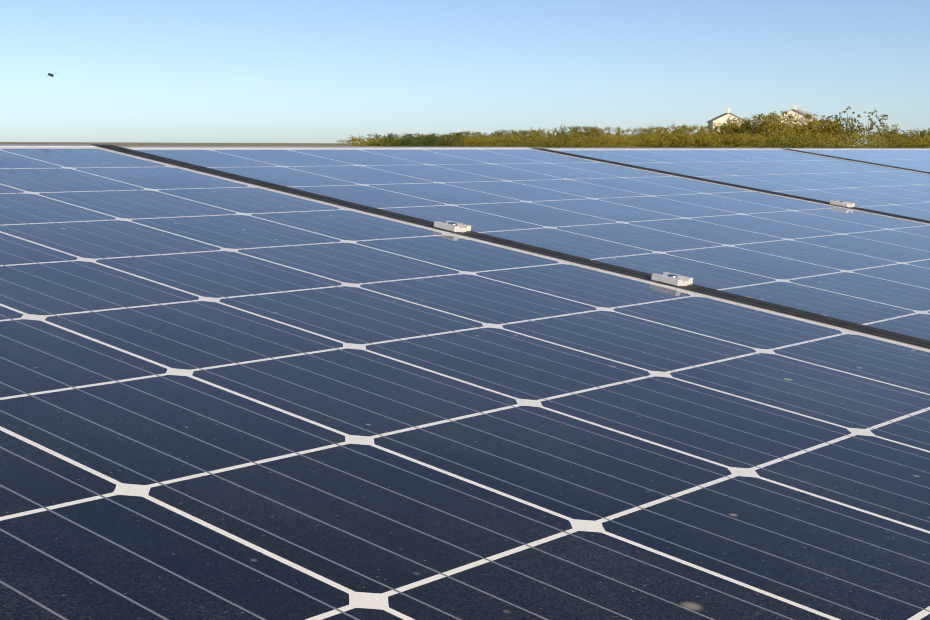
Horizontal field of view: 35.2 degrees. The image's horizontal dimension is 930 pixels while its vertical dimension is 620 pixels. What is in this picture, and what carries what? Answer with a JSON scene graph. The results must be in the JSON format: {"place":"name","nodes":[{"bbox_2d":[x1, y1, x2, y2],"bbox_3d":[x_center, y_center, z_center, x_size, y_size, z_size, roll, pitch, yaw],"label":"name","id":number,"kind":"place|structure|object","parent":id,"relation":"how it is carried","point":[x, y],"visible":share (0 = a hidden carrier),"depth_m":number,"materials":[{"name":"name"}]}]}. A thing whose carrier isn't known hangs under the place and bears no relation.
{"place":"outdoors","nodes":[
{"label":"outdoors","id":0,"kind":"place"},
{"bbox_2d":[0,142,873,147],"bbox_3d":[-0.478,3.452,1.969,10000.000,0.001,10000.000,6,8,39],"label":"ground","id":1,"kind":"structure","parent":0,"point":[185,144],"depth_m":2363.05,"materials":[{"name":"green plant"}]},
{"bbox_2d":[336,134,416,146],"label":"shrub","id":2,"kind":"object","parent":1,"relation":"on","point":[362,141],"visible":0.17,"depth_m":207.04,"materials":[{"name":"green plant"}]},
{"bbox_2d":[366,134,390,146],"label":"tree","id":3,"kind":"object","parent":1,"relation":"on","point":[376,138],"visible":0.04,"depth_m":252.35,"materials":[{"name":"green plant"}]},
{"bbox_2d":[342,134,415,146],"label":"shrub","id":4,"kind":"object","parent":1,"relation":"on","point":[389,137],"visible":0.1,"depth_m":218.30,"materials":[{"name":"green plant"}]},
{"bbox_2d":[385,133,418,146],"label":"bush","id":5,"kind":"object","parent":1,"relation":"on","point":[404,137],"visible":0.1,"depth_m":226.09,"materials":[{"name":"green plant"}]},
{"bbox_2d":[373,133,437,146],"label":"shrub","id":6,"kind":"object","parent":1,"relation":"on","point":[405,142],"visible":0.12,"depth_m":210.91,"materials":[{"name":"green plant"}]},
{"bbox_2d":[407,132,433,143],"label":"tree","id":7,"kind":"object","parent":1,"relation":"on","point":[420,136],"visible":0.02,"depth_m":267.15,"materials":[{"name":"green plant"}]},
{"bbox_2d":[384,134,466,146],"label":"shrub","id":8,"kind":"object","parent":1,"relation":"on","point":[406,140],"visible":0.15,"depth_m":204.66,"materials":[{"name":"green plant"}]},
{"bbox_2d":[405,134,460,146],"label":"shrub","id":9,"kind":"object","parent":1,"relation":"on","point":[432,142],"depth_m":224.56,"materials":[{"name":"green plant"}]},
{"bbox_2d":[435,131,461,146],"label":"bush","id":10,"kind":"object","parent":1,"relation":"on","point":[453,134],"visible":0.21,"depth_m":245.08,"materials":[{"name":"green plant"}]},
{"bbox_2d":[421,133,476,146],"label":"shrub","id":11,"kind":"object","parent":1,"relation":"on","point":[437,136],"visible":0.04,"depth_m":215.75,"materials":[{"name":"green plant"}]},
{"bbox_2d":[431,137,486,146],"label":"shrub","id":12,"kind":"object","parent":1,"relation":"on","point":[452,145],"depth_m":221.51,"materials":[{"name":"green plant"}]},
{"bbox_2d":[0,144,929,619],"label":"solar panels","id":13,"kind":"object","parent":1,"relation":"on","point":[302,382],"visible":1,"depth_m":0.98,"materials":[{"name":"blue glass"}]},
{"bbox_2d":[431,135,506,146],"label":"shrub","id":14,"kind":"object","parent":1,"relation":"on","point":[472,141],"visible":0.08,"depth_m":211.83,"materials":[{"name":"green plant"}]},
{"bbox_2d":[456,130,482,145],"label":"bush","id":15,"kind":"object","parent":1,"relation":"on","point":[467,133],"visible":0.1,"depth_m":243.79,"materials":[{"name":"green plant"}]},
{"bbox_2d":[449,135,517,146],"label":"shrub","id":16,"kind":"object","parent":1,"relation":"on","point":[469,143],"visible":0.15,"depth_m":209.46,"materials":[{"name":"green plant"}]},
{"bbox_2d":[448,135,519,146],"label":"shrub","id":17,"kind":"object","parent":1,"relation":"on","point":[492,140],"visible":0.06,"depth_m":224.00,"materials":[{"name":"green plant"}]},
{"bbox_2d":[476,130,511,146],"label":"bush","id":18,"kind":"object","parent":1,"relation":"on","point":[497,134],"visible":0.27,"depth_m":242.90,"materials":[{"name":"green plant"}]},
{"bbox_2d":[471,135,532,147],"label":"shrub","id":19,"kind":"object","parent":1,"relation":"on","point":[512,140],"visible":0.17,"depth_m":206.53,"materials":[{"name":"green plant"}]},
{"bbox_2d":[499,129,531,146],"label":"bush","id":20,"kind":"object","parent":1,"relation":"on","point":[512,132],"visible":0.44,"depth_m":276.71,"materials":[{"name":"green plant"}]},
{"bbox_2d":[479,134,555,147],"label":"shrub","id":21,"kind":"object","parent":1,"relation":"on","point":[533,146],"visible":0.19,"depth_m":203.57,"materials":[{"name":"green plant"}]},
{"bbox_2d":[485,132,572,147],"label":"shrub","id":22,"kind":"object","parent":1,"relation":"on","point":[521,138],"visible":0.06,"depth_m":208.22,"materials":[{"name":"green plant"}]},
{"bbox_2d":[515,129,551,147],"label":"bush","id":23,"kind":"object","parent":1,"relation":"on","point":[531,136],"visible":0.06,"depth_m":276.53,"materials":[{"name":"green plant"}]},
{"bbox_2d":[513,134,573,147],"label":"shrub","id":24,"kind":"object","parent":1,"relation":"on","point":[542,142],"visible":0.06,"depth_m":225.96,"materials":[{"name":"green plant"}]},
{"bbox_2d":[530,127,570,147],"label":"bush","id":25,"kind":"object","parent":1,"relation":"on","point":[538,133],"visible":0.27,"depth_m":230.85,"materials":[{"name":"green plant"}]},
{"bbox_2d":[519,132,585,147],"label":"shrub","id":26,"kind":"object","parent":1,"relation":"on","point":[548,138],"visible":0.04,"depth_m":226.45,"materials":[{"name":"green plant"}]},
{"bbox_2d":[551,124,582,142],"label":"bush","id":27,"kind":"object","parent":1,"relation":"on","point":[563,132],"visible":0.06,"depth_m":246.48,"materials":[{"name":"green plant"}]},
{"bbox_2d":[537,131,602,147],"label":"shrub","id":28,"kind":"object","parent":1,"relation":"on","point":[565,136],"visible":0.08,"depth_m":221.65,"materials":[{"name":"green plant"}]},
{"bbox_2d":[547,133,599,147],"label":"shrub","id":29,"kind":"object","parent":1,"relation":"on","point":[575,142],"visible":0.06,"depth_m":207.46,"materials":[{"name":"green plant"}]},
{"bbox_2d":[546,134,624,147],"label":"shrub","id":30,"kind":"object","parent":1,"relation":"on","point":[584,143],"visible":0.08,"depth_m":223.64,"materials":[{"name":"green plant"}]},
{"bbox_2d":[565,126,608,145],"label":"bush","id":31,"kind":"object","parent":1,"relation":"on","point":[588,130],"visible":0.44,"depth_m":232.68,"materials":[{"name":"green plant"}]},
{"bbox_2d":[563,132,640,147],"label":"shrub","id":32,"kind":"object","parent":1,"relation":"on","point":[611,143],"visible":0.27,"depth_m":202.82,"materials":[{"name":"green plant"}]},
{"bbox_2d":[591,126,623,142],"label":"bush","id":33,"kind":"object","parent":1,"relation":"on","point":[618,129],"visible":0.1,"depth_m":237.79,"materials":[{"name":"green plant"}]},
{"bbox_2d":[592,131,643,147],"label":"shrub","id":34,"kind":"object","parent":1,"relation":"on","point":[620,141],"visible":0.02,"depth_m":223.09,"materials":[{"name":"green plant"}]},
{"bbox_2d":[589,133,654,147],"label":"shrub","id":35,"kind":"object","parent":1,"relation":"on","point":[634,138],"visible":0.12,"depth_m":210.19,"materials":[{"name":"green plant"}]},
{"bbox_2d":[613,129,636,146],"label":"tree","id":36,"kind":"object","parent":1,"relation":"on","point":[624,133],"visible":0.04,"depth_m":285.41,"materials":[{"name":"green plant"}]},
{"bbox_2d":[603,133,671,147],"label":"shrub","id":37,"kind":"object","parent":1,"relation":"on","point":[637,139],"visible":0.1,"depth_m":223.54,"materials":[{"name":"green plant"}]},
{"bbox_2d":[626,128,653,147],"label":"bush","id":38,"kind":"object","parent":1,"relation":"on","point":[641,134],"visible":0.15,"depth_m":247.67,"materials":[{"name":"green plant"}]},
{"bbox_2d":[626,125,676,146],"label":"bush","id":39,"kind":"object","parent":1,"relation":"on","point":[663,129],"visible":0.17,"depth_m":268.68,"materials":[{"name":"green plant"}]},
{"bbox_2d":[648,124,683,139],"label":"bush","id":40,"kind":"object","parent":1,"relation":"on","point":[658,129],"visible":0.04,"depth_m":281.92,"materials":[{"name":"green plant"}]},
{"bbox_2d":[625,130,711,147],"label":"shrub","id":41,"kind":"object","parent":1,"relation":"on","point":[658,141],"visible":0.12,"depth_m":204.34,"materials":[{"name":"green plant"}]},
{"bbox_2d":[635,129,723,147],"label":"shrub","id":42,"kind":"object","parent":1,"relation":"on","point":[671,142],"visible":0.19,"depth_m":203.76,"materials":[{"name":"green plant"}]},
{"bbox_2d":[647,131,724,147],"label":"shrub","id":43,"kind":"object","parent":1,"relation":"on","point":[690,138],"visible":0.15,"depth_m":207.63,"materials":[{"name":"green plant"}]},
{"bbox_2d":[666,122,715,147],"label":"bush","id":44,"kind":"object","parent":1,"relation":"on","point":[684,130],"visible":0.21,"depth_m":256.49,"materials":[{"name":"green plant"}]},
{"bbox_2d":[691,125,713,135],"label":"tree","id":45,"kind":"object","parent":1,"relation":"on","point":[702,129],"visible":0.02,"depth_m":279.58,"materials":[{"name":"green plant"}]},
{"bbox_2d":[666,131,750,147],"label":"shrub","id":46,"kind":"object","parent":1,"relation":"on","point":[722,143],"visible":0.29,"depth_m":202.07,"materials":[{"name":"green plant"}]},
{"bbox_2d":[694,129,746,147],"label":"shrub","id":47,"kind":"object","parent":1,"relation":"on","point":[721,137],"visible":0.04,"depth_m":218.05,"materials":[{"name":"green plant"}]},
{"bbox_2d":[700,123,740,146],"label":"bush","id":48,"kind":"object","parent":1,"relation":"on","point":[708,127],"visible":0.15,"depth_m":265.39,"materials":[{"name":"green plant"}]},
{"bbox_2d":[683,133,789,147],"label":"shrub","id":49,"kind":"object","parent":1,"relation":"on","point":[705,145],"visible":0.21,"depth_m":202.73,"materials":[{"name":"green plant"}]},
{"bbox_2d":[711,116,769,146],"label":"bush","id":50,"kind":"object","parent":1,"relation":"on","point":[733,127],"visible":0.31,"depth_m":222.18,"materials":[{"name":"green plant"}]},
{"bbox_2d":[708,129,794,147],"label":"shrub","id":51,"kind":"object","parent":1,"relation":"on","point":[747,139],"visible":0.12,"depth_m":201.72,"materials":[{"name":"green plant"}]},
{"bbox_2d":[718,133,809,147],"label":"shrub","id":52,"kind":"object","parent":1,"relation":"on","point":[777,140],"visible":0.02,"depth_m":210.01,"materials":[{"name":"green plant"}]},
{"bbox_2d":[734,112,808,147],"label":"bush","id":53,"kind":"object","parent":1,"relation":"on","point":[775,129],"visible":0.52,"depth_m":217.12,"materials":[{"name":"green plant"}]},
{"bbox_2d":[747,132,827,147],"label":"shrub","id":54,"kind":"object","parent":1,"relation":"on","point":[785,137],"visible":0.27,"depth_m":202.64,"materials":[{"name":"green plant"}]},
{"bbox_2d":[753,110,821,147],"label":"bush","id":55,"kind":"object","parent":1,"relation":"on","point":[791,117],"visible":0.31,"depth_m":235.31,"materials":[{"name":"green plant"}]},
{"bbox_2d":[791,112,825,147],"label":"bush","id":56,"kind":"object","parent":1,"relation":"on","point":[823,116],"visible":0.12,"depth_m":244.40,"materials":[{"name":"green plant"}]},
{"bbox_2d":[770,133,850,147],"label":"shrub","id":57,"kind":"object","parent":1,"relation":"on","point":[812,140],"visible":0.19,"depth_m":212.64,"materials":[{"name":"green plant"}]},
{"bbox_2d":[796,131,861,147],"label":"shrub","id":58,"kind":"object","parent":1,"relation":"on","point":[810,143],"visible":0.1,"depth_m":206.20,"materials":[{"name":"green plant"}]},
{"bbox_2d":[810,118,860,142],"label":"bush","id":59,"kind":"object","parent":1,"relation":"on","point":[827,128],"visible":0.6,"depth_m":238.79,"materials":[{"name":"green plant"}]},
{"bbox_2d":[794,131,878,147],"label":"shrub","id":60,"kind":"object","parent":1,"relation":"on","point":[831,145],"visible":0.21,"depth_m":198.32,"materials":[{"name":"green plant"}]},
{"bbox_2d":[820,106,869,141],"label":"bush","id":61,"kind":"object","parent":1,"relation":"on","point":[852,128],"visible":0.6,"depth_m":238.77,"materials":[{"name":"green plant"}]},
{"bbox_2d":[812,132,883,147],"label":"shrub","id":62,"kind":"object","parent":1,"relation":"on","point":[846,139],"visible":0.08,"depth_m":219.48,"materials":[{"name":"green plant"}]},
{"bbox_2d":[815,131,901,147],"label":"shrub","id":63,"kind":"object","parent":1,"relation":"on","point":[853,143],"visible":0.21,"depth_m":197.93,"materials":[{"name":"green plant"}]},
{"bbox_2d":[842,108,887,141],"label":"bush","id":64,"kind":"object","parent":1,"relation":"on","point":[872,124],"visible":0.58,"depth_m":272.45,"materials":[{"name":"green plant"}]},
{"bbox_2d":[833,131,915,147],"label":"shrub","id":65,"kind":"object","parent":1,"relation":"on","point":[872,140],"visible":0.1,"depth_m":217.26,"materials":[{"name":"green plant"}]},
{"bbox_2d":[845,132,922,147],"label":"shrub","id":66,"kind":"object","parent":1,"relation":"on","point":[886,142],"visible":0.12,"depth_m":206.52,"materials":[{"name":"green plant"}]},
{"bbox_2d":[866,123,906,146],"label":"bush","id":67,"kind":"object","parent":1,"relation":"on","point":[884,132],"visible":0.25,"depth_m":269.24,"materials":[{"name":"green plant"}]},
{"bbox_2d":[882,128,921,146],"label":"bush","id":68,"kind":"object","parent":1,"relation":"on","point":[895,130],"visible":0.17,"depth_m":232.64,"materials":[{"name":"green plant"}]},
{"bbox_2d":[878,135,929,147],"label":"shrub","id":69,"kind":"object","parent":1,"relation":"on","point":[907,142],"visible":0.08,"depth_m":210.68,"materials":[{"name":"green plant"}]},
{"bbox_2d":[895,135,929,147],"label":"shrub","id":70,"kind":"object","parent":1,"relation":"on","point":[910,139],"visible":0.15,"depth_m":208.18,"materials":[{"name":"green plant"}]},
{"bbox_2d":[900,129,929,138],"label":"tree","id":71,"kind":"object","parent":1,"relation":"on","point":[924,133],"visible":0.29,"depth_m":236.63,"materials":[{"name":"green plant"}]},
{"bbox_2d":[909,137,929,147],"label":"shrub","id":72,"kind":"object","parent":1,"relation":"on","point":[924,143],"visible":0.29,"depth_m":196.83,"materials":[{"name":"green plant"}]},
{"bbox_2d":[0,0,929,145],"label":"sky","id":73,"kind":"structure","parent":0,"point":[142,71],"materials":[{"name":"blue"}]},
{"bbox_2d":[707,108,745,147],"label":"house","id":74,"kind":"structure","parent":0,"point":[720,119],"depth_m":308.38,"materials":[{"name":"tile"}]},
{"bbox_2d":[774,105,818,126],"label":"house","id":75,"kind":"structure","parent":0,"point":[794,110],"depth_m":314.87,"materials":[{"name":"tile"}]}
]}

